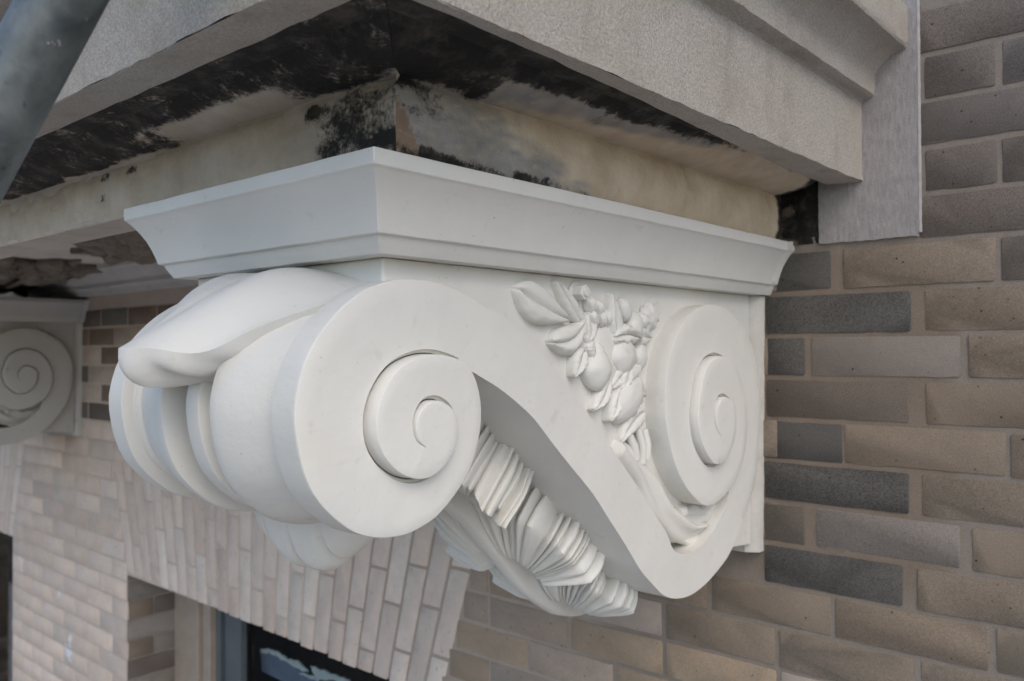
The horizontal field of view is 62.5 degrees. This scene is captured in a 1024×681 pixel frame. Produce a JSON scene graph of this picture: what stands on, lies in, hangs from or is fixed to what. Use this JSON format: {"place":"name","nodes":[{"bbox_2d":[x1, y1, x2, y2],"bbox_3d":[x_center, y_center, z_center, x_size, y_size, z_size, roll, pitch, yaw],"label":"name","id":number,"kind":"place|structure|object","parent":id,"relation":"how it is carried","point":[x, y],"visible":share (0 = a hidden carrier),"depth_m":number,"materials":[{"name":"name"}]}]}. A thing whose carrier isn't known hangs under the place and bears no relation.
{"place":"outdoors","nodes":[
{"label":"outdoors","id":0,"kind":"place"},
{"label":"ground","id":1,"kind":"structure","parent":0,"visible":0},
{"bbox_2d":[0,0,1023,680],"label":"brick wall","id":2,"kind":"structure","parent":1,"relation":"on","point":[894,438],"depth_m":1.33,"materials":[{"name":"brick"}]},
{"bbox_2d":[0,532,12,680],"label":"window","id":3,"kind":"structure","parent":2,"relation":"attached to","point":[6,587],"depth_m":5.03,"materials":[{"name":"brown wood"}]},
{"bbox_2d":[0,296,88,444],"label":"console bracket","id":4,"kind":"object","parent":2,"relation":"attached to","point":[41,358],"visible":1,"depth_m":3.03,"materials":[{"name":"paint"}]},
{"bbox_2d":[174,593,389,680],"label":"window","id":5,"kind":"structure","parent":2,"relation":"attached to","point":[213,643],"depth_m":2.95,"materials":[{"name":"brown wood"}]},
{"bbox_2d":[260,648,349,680],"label":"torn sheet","id":6,"kind":"object","parent":5,"relation":"attached to","point":[277,664],"visible":1,"depth_m":2.81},
{"bbox_2d":[109,146,794,616],"bbox_3d":[-0.045,0.126,1.142,0.475,0.572,0.988,-1,-1,41],"label":"console bracket","id":7,"kind":"object","parent":2,"relation":"attached to","point":[333,362],"visible":1,"depth_m":0.91,"materials":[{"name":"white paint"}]},
{"bbox_2d":[0,0,907,298],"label":"stone cornice","id":8,"kind":"structure","parent":2,"relation":"attached to","point":[738,114],"depth_m":0.89,"materials":[{"name":"stone"}]},
{"bbox_2d":[0,0,109,202],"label":"scaffold tube","id":9,"kind":"object","parent":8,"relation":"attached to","point":[43,43],"visible":1,"depth_m":0.56,"materials":[{"name":"metal"}]}
]}

